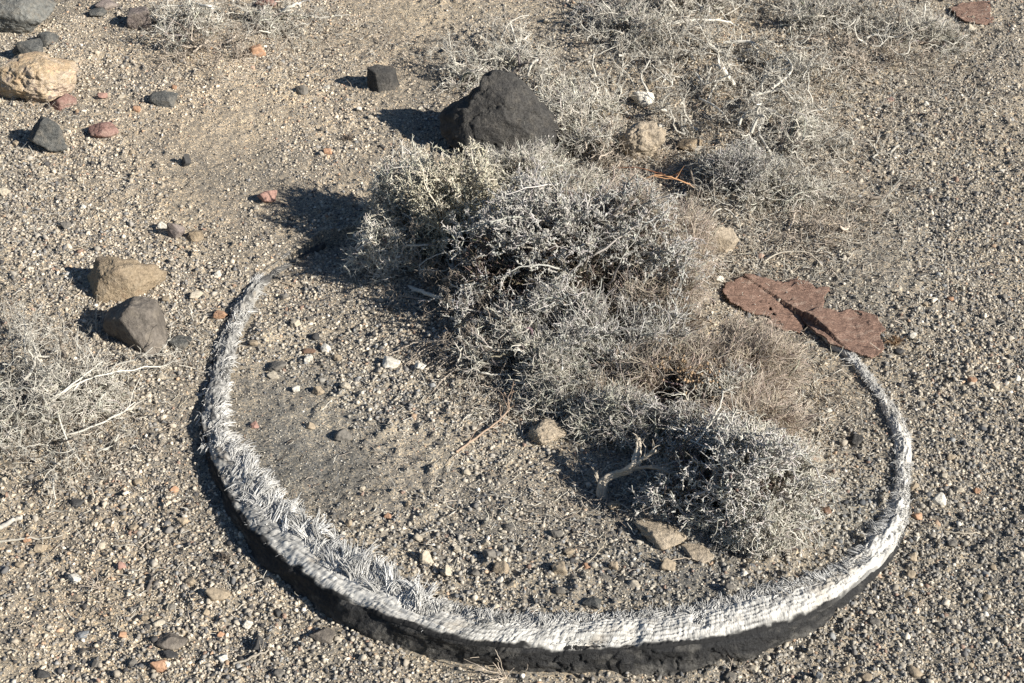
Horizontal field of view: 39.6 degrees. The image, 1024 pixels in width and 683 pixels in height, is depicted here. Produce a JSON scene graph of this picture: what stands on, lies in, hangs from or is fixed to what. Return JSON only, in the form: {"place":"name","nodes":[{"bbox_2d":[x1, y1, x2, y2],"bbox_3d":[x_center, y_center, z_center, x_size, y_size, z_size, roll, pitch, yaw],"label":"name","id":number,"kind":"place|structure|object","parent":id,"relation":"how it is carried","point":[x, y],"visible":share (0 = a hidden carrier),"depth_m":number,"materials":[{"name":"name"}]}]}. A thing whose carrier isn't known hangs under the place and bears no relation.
{"place":"outdoors","nodes":[
{"label":"outdoors","id":0,"kind":"place"},
{"bbox_2d":[0,0,1023,682],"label":"ground","id":1,"kind":"structure","parent":0,"point":[288,398],"depth_m":2.24,"materials":[{"name":"gravel"}]},
{"bbox_2d":[0,186,10,195],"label":"stone","id":2,"kind":"object","parent":1,"relation":"on","point":[4,191],"visible":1,"depth_m":2.62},
{"bbox_2d":[0,362,17,379],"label":"weed","id":3,"kind":"object","parent":1,"relation":"on","point":[2,373],"visible":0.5,"depth_m":2.16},
{"bbox_2d":[0,515,22,529],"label":"fallen stick","id":4,"kind":"object","parent":1,"relation":"on","point":[10,521],"visible":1,"depth_m":1.96,"materials":[{"name":"white wood"}]},
{"bbox_2d":[0,536,51,543],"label":"fallen twig","id":5,"kind":"object","parent":1,"relation":"on","point":[9,540],"visible":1,"depth_m":1.93,"materials":[{"name":"brown wood"}]},
{"bbox_2d":[12,38,42,55],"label":"rock","id":6,"kind":"object","parent":1,"relation":"on","point":[27,46],"visible":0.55,"depth_m":3.02,"materials":[{"name":"stone"}]},
{"bbox_2d":[0,0,56,33],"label":"boulder","id":7,"kind":"object","parent":1,"relation":"on","point":[22,16],"visible":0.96,"depth_m":3.11,"materials":[{"name":"stone"}]},
{"bbox_2d":[0,51,78,102],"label":"rock","id":8,"kind":"object","parent":1,"relation":"on","point":[36,76],"visible":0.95,"depth_m":2.88,"materials":[{"name":"stone"}]},
{"bbox_2d":[33,544,47,552],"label":"stone","id":9,"kind":"object","parent":1,"relation":"on","point":[39,548],"visible":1,"depth_m":1.92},
{"bbox_2d":[36,669,49,678],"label":"pebble","id":10,"kind":"object","parent":1,"relation":"on","point":[41,673],"visible":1,"depth_m":1.75,"materials":[{"name":"stone"}]},
{"bbox_2d":[27,116,67,151],"bbox_3d":[-0.902,-0.397,2.753,0.066,0.076,0.078,-15,40,-18],"label":"rock","id":11,"kind":"object","parent":1,"relation":"on","point":[46,133],"visible":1,"depth_m":2.73,"materials":[{"name":"stone"}]},
{"bbox_2d":[36,31,58,47],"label":"rock","id":12,"kind":"object","parent":1,"relation":"on","point":[47,38],"visible":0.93,"depth_m":3.09,"materials":[{"name":"stone"}]},
{"bbox_2d":[49,93,76,110],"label":"rock","id":13,"kind":"object","parent":1,"relation":"on","point":[62,101],"visible":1,"depth_m":2.88,"materials":[{"name":"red stone"}]},
{"bbox_2d":[60,221,70,228],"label":"stone","id":14,"kind":"object","parent":1,"relation":"on","point":[65,225],"visible":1,"depth_m":2.53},
{"bbox_2d":[68,573,81,584],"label":"pebble","id":15,"kind":"object","parent":1,"relation":"on","point":[74,578],"visible":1,"depth_m":1.87,"materials":[{"name":"stone"}]},
{"bbox_2d":[70,498,84,508],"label":"stone","id":16,"kind":"object","parent":1,"relation":"on","point":[75,503],"visible":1,"depth_m":1.98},
{"bbox_2d":[75,630,88,639],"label":"stone","id":17,"kind":"object","parent":1,"relation":"on","point":[79,635],"visible":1,"depth_m":1.80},
{"bbox_2d":[0,291,188,516],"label":"dry shrub","id":18,"kind":"object","parent":1,"relation":"on","point":[47,390],"visible":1,"depth_m":2.10,"materials":[{"name":"plant"}]},
{"bbox_2d":[88,7,106,16],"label":"rock","id":19,"kind":"object","parent":1,"relation":"on","point":[99,12],"visible":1,"depth_m":3.20,"materials":[{"name":"stone"}]},
{"bbox_2d":[78,565,118,595],"bbox_3d":[-0.545,0.312,1.855,0.047,0.027,0.053,-31,47,-33],"label":"dry weed","id":20,"kind":"object","parent":1,"relation":"on","point":[97,587],"visible":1,"depth_m":1.86,"materials":[{"name":"beige plant"}]},
{"bbox_2d":[88,122,118,137],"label":"rock","id":21,"kind":"object","parent":1,"relation":"on","point":[104,130],"visible":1,"depth_m":2.78,"materials":[{"name":"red stone"}]},
{"bbox_2d":[95,0,118,9],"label":"rock","id":22,"kind":"object","parent":1,"relation":"on","point":[107,4],"visible":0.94,"depth_m":3.22,"materials":[{"name":"stone"}]},
{"bbox_2d":[87,256,166,302],"bbox_3d":[-0.649,-0.104,2.363,0.136,0.063,0.075,0,38,0],"label":"rock","id":23,"kind":"object","parent":1,"relation":"on","point":[113,278],"visible":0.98,"depth_m":2.35,"materials":[{"name":"beige stone"}]},
{"bbox_2d":[109,396,145,417],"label":"fallen twig","id":24,"kind":"object","parent":1,"relation":"on","point":[134,406],"visible":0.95,"depth_m":2.12,"materials":[{"name":"grey wood"}]},
{"bbox_2d":[103,296,167,355],"bbox_3d":[-0.597,-0.034,2.262,0.119,0.086,0.078,19,42,22],"label":"rock","id":25,"kind":"object","parent":1,"relation":"on","point":[137,323],"visible":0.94,"depth_m":2.23,"materials":[{"name":"stone"}]},
{"bbox_2d":[127,6,152,29],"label":"rock","id":26,"kind":"object","parent":1,"relation":"on","point":[137,17],"visible":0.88,"depth_m":3.14,"materials":[{"name":"stone"}]},
{"bbox_2d":[145,573,152,593],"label":"fallen twig","id":27,"kind":"object","parent":1,"relation":"on","point":[149,583],"visible":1,"depth_m":1.86,"materials":[{"name":"brown wood"}]},
{"bbox_2d":[144,431,170,456],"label":"dry weed","id":28,"kind":"object","parent":1,"relation":"on","point":[154,449],"visible":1,"depth_m":2.06,"materials":[{"name":"beige plant"}]},
{"bbox_2d":[150,659,166,672],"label":"stone","id":29,"kind":"object","parent":1,"relation":"on","point":[159,666],"visible":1,"depth_m":1.75,"materials":[{"name":"stone"}]},
{"bbox_2d":[152,619,164,626],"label":"pebble","id":30,"kind":"object","parent":1,"relation":"on","point":[159,622],"visible":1,"depth_m":1.81,"materials":[{"name":"stone"}]},
{"bbox_2d":[149,90,177,106],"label":"rock","id":31,"kind":"object","parent":1,"relation":"on","point":[163,98],"visible":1,"depth_m":2.88,"materials":[{"name":"stone"}]},
{"bbox_2d":[160,649,178,657],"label":"stone","id":32,"kind":"object","parent":1,"relation":"on","point":[169,653],"visible":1,"depth_m":1.76,"materials":[{"name":"stone"}]},
{"bbox_2d":[155,632,187,650],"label":"rock","id":33,"kind":"object","parent":1,"relation":"on","point":[171,641],"visible":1,"depth_m":1.78,"materials":[{"name":"stone"}]},
{"bbox_2d":[167,223,184,238],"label":"rock","id":34,"kind":"object","parent":1,"relation":"on","point":[174,231],"visible":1,"depth_m":2.50,"materials":[{"name":"stone"}]},
{"bbox_2d":[167,335,191,350],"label":"rock","id":35,"kind":"object","parent":1,"relation":"on","point":[180,341],"visible":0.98,"depth_m":2.25,"materials":[{"name":"stone"}]},
{"bbox_2d":[176,517,188,524],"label":"stone","id":36,"kind":"object","parent":1,"relation":"on","point":[182,521],"visible":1,"depth_m":1.95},
{"bbox_2d":[181,153,190,166],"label":"pebble","id":37,"kind":"object","parent":1,"relation":"on","point":[186,160],"visible":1,"depth_m":2.69,"materials":[{"name":"stone"}]},
{"bbox_2d":[184,578,195,585],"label":"pebble","id":38,"kind":"object","parent":1,"relation":"on","point":[191,581],"visible":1,"depth_m":1.86,"materials":[{"name":"stone"}]},
{"bbox_2d":[186,230,203,241],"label":"rock","id":39,"kind":"object","parent":1,"relation":"on","point":[195,236],"visible":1,"depth_m":2.50,"materials":[{"name":"beige stone"}]},
{"bbox_2d":[189,290,203,298],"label":"stone","id":40,"kind":"object","parent":1,"relation":"on","point":[196,294],"visible":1,"depth_m":2.36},
{"bbox_2d":[204,587,229,600],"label":"stone","id":41,"kind":"object","parent":1,"relation":"on","point":[215,594],"visible":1,"depth_m":1.84,"materials":[{"name":"stone"}]},
{"bbox_2d":[213,310,227,318],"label":"stone","id":42,"kind":"object","parent":1,"relation":"on","point":[218,314],"visible":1,"depth_m":2.32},
{"bbox_2d":[217,653,227,661],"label":"stone","id":43,"kind":"object","parent":1,"relation":"on","point":[223,657],"visible":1,"depth_m":1.76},
{"bbox_2d":[217,552,232,563],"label":"dry weed","id":44,"kind":"object","parent":1,"relation":"on","point":[223,557],"visible":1,"depth_m":1.89,"materials":[{"name":"brown plant"}]},
{"bbox_2d":[125,0,349,73],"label":"dry shrub","id":45,"kind":"object","parent":1,"relation":"on","point":[194,9],"visible":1,"depth_m":3.11,"materials":[{"name":"plant"}]},
{"bbox_2d":[242,620,252,628],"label":"pebble","id":46,"kind":"object","parent":1,"relation":"on","point":[246,624],"visible":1,"depth_m":1.80,"materials":[{"name":"stone"}]},
{"bbox_2d":[233,640,269,664],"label":"fallen twig","id":47,"kind":"object","parent":1,"relation":"on","point":[251,656],"visible":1,"depth_m":1.76,"materials":[{"name":"brown wood"}]},
{"bbox_2d":[249,44,265,56],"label":"stone","id":48,"kind":"object","parent":1,"relation":"on","point":[256,49],"visible":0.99,"depth_m":3.04,"materials":[{"name":"stone"}]},
{"bbox_2d":[252,636,266,649],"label":"stone","id":49,"kind":"object","parent":1,"relation":"on","point":[256,645],"visible":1,"depth_m":1.77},
{"bbox_2d":[254,0,278,6],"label":"rock","id":50,"kind":"object","parent":1,"relation":"on","point":[271,2],"visible":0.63,"depth_m":3.25,"materials":[{"name":"red stone"}]},
{"bbox_2d":[257,190,276,202],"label":"stone","id":51,"kind":"object","parent":1,"relation":"on","point":[267,196],"visible":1,"depth_m":2.59,"materials":[{"name":"stone"}]},
{"bbox_2d":[266,370,278,378],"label":"stone","id":52,"kind":"object","parent":1,"relation":"on","point":[273,374],"visible":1,"depth_m":2.19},
{"bbox_2d":[265,360,286,371],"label":"stone","id":53,"kind":"object","parent":1,"relation":"on","point":[276,365],"visible":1,"depth_m":2.21,"materials":[{"name":"stone"}]},
{"bbox_2d":[273,669,284,677],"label":"pebble","id":54,"kind":"object","parent":1,"relation":"on","point":[278,673],"visible":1,"depth_m":1.74,"materials":[{"name":"stone"}]},
{"bbox_2d":[290,318,300,326],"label":"pebble","id":55,"kind":"object","parent":1,"relation":"on","point":[294,322],"visible":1,"depth_m":2.30,"materials":[{"name":"stone"}]},
{"bbox_2d":[295,85,307,95],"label":"stone","id":56,"kind":"object","parent":1,"relation":"on","point":[302,89],"visible":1,"depth_m":2.92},
{"bbox_2d":[301,348,315,353],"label":"stone","id":57,"kind":"object","parent":1,"relation":"on","point":[307,351],"visible":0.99,"depth_m":2.24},
{"bbox_2d":[312,385,324,395],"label":"stone","id":58,"kind":"object","parent":1,"relation":"on","point":[317,390],"visible":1,"depth_m":2.16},
{"bbox_2d":[309,627,335,643],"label":"rock","id":59,"kind":"object","parent":1,"relation":"on","point":[325,635],"visible":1,"depth_m":1.78,"materials":[{"name":"stone"}]},
{"bbox_2d":[320,343,330,352],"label":"pebble","id":60,"kind":"object","parent":1,"relation":"on","point":[324,347],"visible":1,"depth_m":2.25,"materials":[{"name":"stone"}]},
{"bbox_2d":[334,428,352,440],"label":"stone","id":61,"kind":"object","parent":1,"relation":"on","point":[342,434],"visible":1,"depth_m":2.06,"materials":[{"name":"stone"}]},
{"bbox_2d":[367,64,398,92],"bbox_3d":[-0.266,-0.540,2.927,0.066,0.054,0.056,0,38,0],"label":"rock","id":62,"kind":"object","parent":1,"relation":"on","point":[380,78],"visible":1,"depth_m":2.92,"materials":[{"name":"black stone"}]},
{"bbox_2d":[382,355,400,367],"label":"stone","id":63,"kind":"object","parent":1,"relation":"on","point":[389,361],"visible":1,"depth_m":2.20,"materials":[{"name":"stone"}]},
{"bbox_2d":[419,550,433,563],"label":"stone","id":64,"kind":"object","parent":1,"relation":"on","point":[425,557],"visible":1,"depth_m":1.84,"materials":[{"name":"stone"}]},
{"bbox_2d":[441,564,451,575],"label":"stone","id":65,"kind":"object","parent":1,"relation":"on","point":[446,571],"visible":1,"depth_m":1.83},
{"bbox_2d":[455,382,516,451],"bbox_3d":[-0.027,0.124,2.080,0.047,0.062,0.150,18,41,21],"label":"fallen twig","id":66,"kind":"object","parent":1,"relation":"on","point":[482,432],"visible":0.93,"depth_m":2.08,"materials":[{"name":"brown wood"}]},
{"bbox_2d":[482,549,495,558],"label":"stone","id":67,"kind":"object","parent":1,"relation":"on","point":[490,553],"visible":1,"depth_m":1.85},
{"bbox_2d":[465,650,527,682],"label":"dry weed","id":68,"kind":"object","parent":1,"relation":"on","point":[502,674],"visible":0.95,"depth_m":1.73,"materials":[{"name":"beige plant"}]},
{"bbox_2d":[439,69,558,157],"bbox_3d":[-0.025,-0.434,2.720,0.232,0.169,0.121,0,38,0],"label":"rock","id":69,"kind":"object","parent":1,"relation":"on","point":[499,108],"visible":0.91,"depth_m":2.69,"materials":[{"name":"black stone"}]},
{"bbox_2d":[493,561,509,573],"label":"stone","id":70,"kind":"object","parent":1,"relation":"on","point":[501,567],"visible":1,"depth_m":1.83,"materials":[{"name":"stone"}]},
{"bbox_2d":[503,523,514,531],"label":"stone","id":71,"kind":"object","parent":1,"relation":"on","point":[509,527],"visible":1,"depth_m":1.90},
{"bbox_2d":[0,0,1023,680],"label":"dry litter","id":72,"kind":"object","parent":1,"relation":"on","point":[782,270],"visible":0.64,"depth_m":2.48,"materials":[{"name":"plant"}]},
{"bbox_2d":[337,134,729,433],"bbox_3d":[0.037,-0.174,2.296,0.674,0.279,0.767,0,38,0],"label":"dry shrub","id":73,"kind":"object","parent":1,"relation":"on","point":[558,248],"visible":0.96,"depth_m":2.24,"materials":[{"name":"plant"}]},
{"bbox_2d":[416,0,666,178],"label":"dry shrub","id":74,"kind":"object","parent":1,"relation":"on","point":[606,136],"visible":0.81,"depth_m":2.87,"materials":[{"name":"plant"}]},
{"bbox_2d":[527,418,565,444],"bbox_3d":[0.050,0.132,2.061,0.050,0.028,0.042,-20,42,-24],"label":"clod","id":75,"kind":"object","parent":1,"relation":"on","point":[546,430],"visible":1,"depth_m":2.05,"materials":[{"name":"beige soil"}]},
{"bbox_2d":[193,242,913,676],"bbox_3d":[0.016,0.127,2.084,1.123,0.120,0.859,11,39,14],"label":"buried tyre","id":76,"kind":"object","parent":1,"relation":"on","point":[337,580],"visible":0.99,"depth_m":1.79,"materials":[{"name":"rubber"}]},
{"bbox_2d":[802,307,885,359],"bbox_3d":[0.537,-0.012,2.281,0.125,0.016,0.129,0,38,0],"label":"flaky sheet","id":77,"kind":"object","parent":76,"relation":"on","point":[850,330],"visible":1,"depth_m":2.29,"materials":[{"name":"stone"}]},
{"bbox_2d":[551,529,563,537],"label":"stone","id":78,"kind":"object","parent":1,"relation":"on","point":[555,533],"visible":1,"depth_m":1.89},
{"bbox_2d":[551,561,566,574],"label":"stone","id":79,"kind":"object","parent":1,"relation":"on","point":[559,567],"visible":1,"depth_m":1.83,"materials":[{"name":"stone"}]},
{"bbox_2d":[554,586,566,593],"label":"pebble","id":80,"kind":"object","parent":1,"relation":"on","point":[560,590],"visible":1,"depth_m":1.80,"materials":[{"name":"stone"}]},
{"bbox_2d":[582,597,600,609],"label":"rock","id":81,"kind":"object","parent":1,"relation":"on","point":[593,603],"visible":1,"depth_m":1.78,"materials":[{"name":"stone"}]},
{"bbox_2d":[609,561,618,569],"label":"pebble","id":82,"kind":"object","parent":1,"relation":"on","point":[613,565],"visible":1,"depth_m":1.84,"materials":[{"name":"stone"}]},
{"bbox_2d":[608,501,620,509],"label":"stone","id":83,"kind":"object","parent":1,"relation":"on","point":[612,505],"visible":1,"depth_m":1.94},
{"bbox_2d":[627,579,640,588],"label":"pebble","id":84,"kind":"object","parent":1,"relation":"on","point":[633,583],"visible":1,"depth_m":1.81,"materials":[{"name":"stone"}]},
{"bbox_2d":[618,121,665,158],"bbox_3d":[0.245,-0.379,2.718,0.096,0.082,0.062,10,39,13],"label":"clod","id":85,"kind":"object","parent":1,"relation":"on","point":[646,138],"visible":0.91,"depth_m":2.69,"materials":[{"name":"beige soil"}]},
{"bbox_2d":[631,91,654,107],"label":"stone","id":86,"kind":"object","parent":1,"relation":"on","point":[643,99],"visible":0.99,"depth_m":2.85,"materials":[{"name":"stone"}]},
{"bbox_2d":[634,518,685,549],"bbox_3d":[0.199,0.251,1.891,0.050,0.021,0.066,-24,44,-27],"label":"clod","id":87,"kind":"object","parent":1,"relation":"on","point":[660,533],"visible":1,"depth_m":1.88,"materials":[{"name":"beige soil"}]},
{"bbox_2d":[632,165,693,187],"bbox_3d":[0.265,-0.299,2.585,0.134,0.059,0.034,9,39,11],"label":"fallen twig","id":88,"kind":"object","parent":1,"relation":"on","point":[670,176],"visible":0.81,"depth_m":2.58,"materials":[{"name":"brown wood"}]},
{"bbox_2d":[562,0,763,59],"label":"dry shrub","id":89,"kind":"object","parent":1,"relation":"on","point":[629,12],"visible":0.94,"depth_m":3.11,"materials":[{"name":"plant"}]},
{"bbox_2d":[660,557,675,571],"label":"stone","id":90,"kind":"object","parent":1,"relation":"on","point":[667,565],"visible":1,"depth_m":1.83,"materials":[{"name":"stone"}]},
{"bbox_2d":[676,138,702,151],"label":"rock","id":91,"kind":"object","parent":1,"relation":"on","point":[682,143],"visible":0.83,"depth_m":2.74,"materials":[{"name":"beige stone"}]},
{"bbox_2d":[561,309,823,463],"bbox_3d":[0.265,0.064,2.102,0.399,0.131,0.313,0,38,0],"label":"dry shrub","id":92,"kind":"object","parent":1,"relation":"on","point":[753,364],"visible":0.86,"depth_m":2.08,"materials":[{"name":"brown plant"}]},
{"bbox_2d":[681,543,714,562],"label":"clod","id":93,"kind":"object","parent":1,"relation":"on","point":[700,553],"visible":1,"depth_m":1.85,"materials":[{"name":"stone"}]},
{"bbox_2d":[591,386,842,562],"bbox_3d":[0.280,0.163,1.918,0.341,0.203,0.279,0,38,0],"label":"dry shrub","id":94,"kind":"object","parent":1,"relation":"on","point":[770,477],"visible":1,"depth_m":1.88,"materials":[{"name":"plant"}]},
{"bbox_2d":[713,226,738,252],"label":"rock","id":95,"kind":"object","parent":1,"relation":"on","point":[727,240],"visible":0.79,"depth_m":2.46,"materials":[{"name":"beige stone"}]},
{"bbox_2d":[723,671,736,682],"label":"pebble","id":96,"kind":"object","parent":1,"relation":"on","point":[728,675],"visible":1,"depth_m":1.74,"materials":[{"name":"stone"}]},
{"bbox_2d":[603,0,860,138],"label":"dry shrub","id":97,"kind":"object","parent":1,"relation":"on","point":[722,68],"visible":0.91,"depth_m":2.93,"materials":[{"name":"plant"}]},
{"bbox_2d":[722,657,754,682],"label":"dry weed","id":98,"kind":"object","parent":1,"relation":"on","point":[737,666],"visible":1,"depth_m":1.74,"materials":[{"name":"beige plant"}]},
{"bbox_2d":[722,273,829,333],"bbox_3d":[0.432,-0.068,2.358,0.170,0.020,0.137,13,40,16],"label":"flaky sheet","id":99,"kind":"object","parent":1,"relation":"on","point":[750,288],"visible":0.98,"depth_m":2.36,"materials":[{"name":"stone"}]},
{"bbox_2d":[764,245,823,269],"bbox_3d":[0.486,-0.144,2.437,0.104,0.044,0.051,14,40,17],"label":"fallen twig","id":100,"kind":"object","parent":1,"relation":"on","point":[783,251],"visible":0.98,"depth_m":2.44,"materials":[{"name":"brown wood"}]},
{"bbox_2d":[678,60,931,258],"bbox_3d":[0.550,-0.356,2.613,0.457,0.163,0.505,25,45,29],"label":"dry shrub","id":101,"kind":"object","parent":1,"relation":"on","point":[774,170],"visible":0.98,"depth_m":2.60,"materials":[{"name":"plant"}]},
{"bbox_2d":[848,433,864,446],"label":"rock","id":102,"kind":"object","parent":1,"relation":"on","point":[855,439],"visible":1,"depth_m":2.07,"materials":[{"name":"black stone"}]},
{"bbox_2d":[753,0,977,77],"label":"dry shrub","id":103,"kind":"object","parent":1,"relation":"on","point":[928,31],"visible":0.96,"depth_m":3.08,"materials":[{"name":"plant"}]},
{"bbox_2d":[860,672,872,680],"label":"pebble","id":104,"kind":"object","parent":1,"relation":"on","point":[865,676],"visible":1,"depth_m":1.74,"materials":[{"name":"stone"}]},
{"bbox_2d":[884,335,906,345],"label":"dry weed","id":105,"kind":"object","parent":1,"relation":"on","point":[893,342],"visible":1,"depth_m":2.26,"materials":[{"name":"brown plant"}]},
{"bbox_2d":[907,665,922,677],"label":"pebble","id":106,"kind":"object","parent":1,"relation":"on","point":[915,672],"visible":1,"depth_m":1.75,"materials":[{"name":"stone"}]},
{"bbox_2d":[911,591,935,611],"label":"dry weed","id":107,"kind":"object","parent":1,"relation":"on","point":[923,600],"visible":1,"depth_m":1.83,"materials":[{"name":"beige plant"}]},
{"bbox_2d":[932,492,946,505],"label":"stone","id":108,"kind":"object","parent":1,"relation":"on","point":[939,498],"visible":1,"depth_m":1.98,"materials":[{"name":"stone"}]},
{"bbox_2d":[947,538,957,546],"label":"pebble","id":109,"kind":"object","parent":1,"relation":"on","point":[952,542],"visible":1,"depth_m":1.92,"materials":[{"name":"stone"}]},
{"bbox_2d":[949,1,993,24],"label":"flaky sheet","id":110,"kind":"object","parent":1,"relation":"on","point":[975,9],"visible":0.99,"depth_m":3.21,"materials":[{"name":"stone"}]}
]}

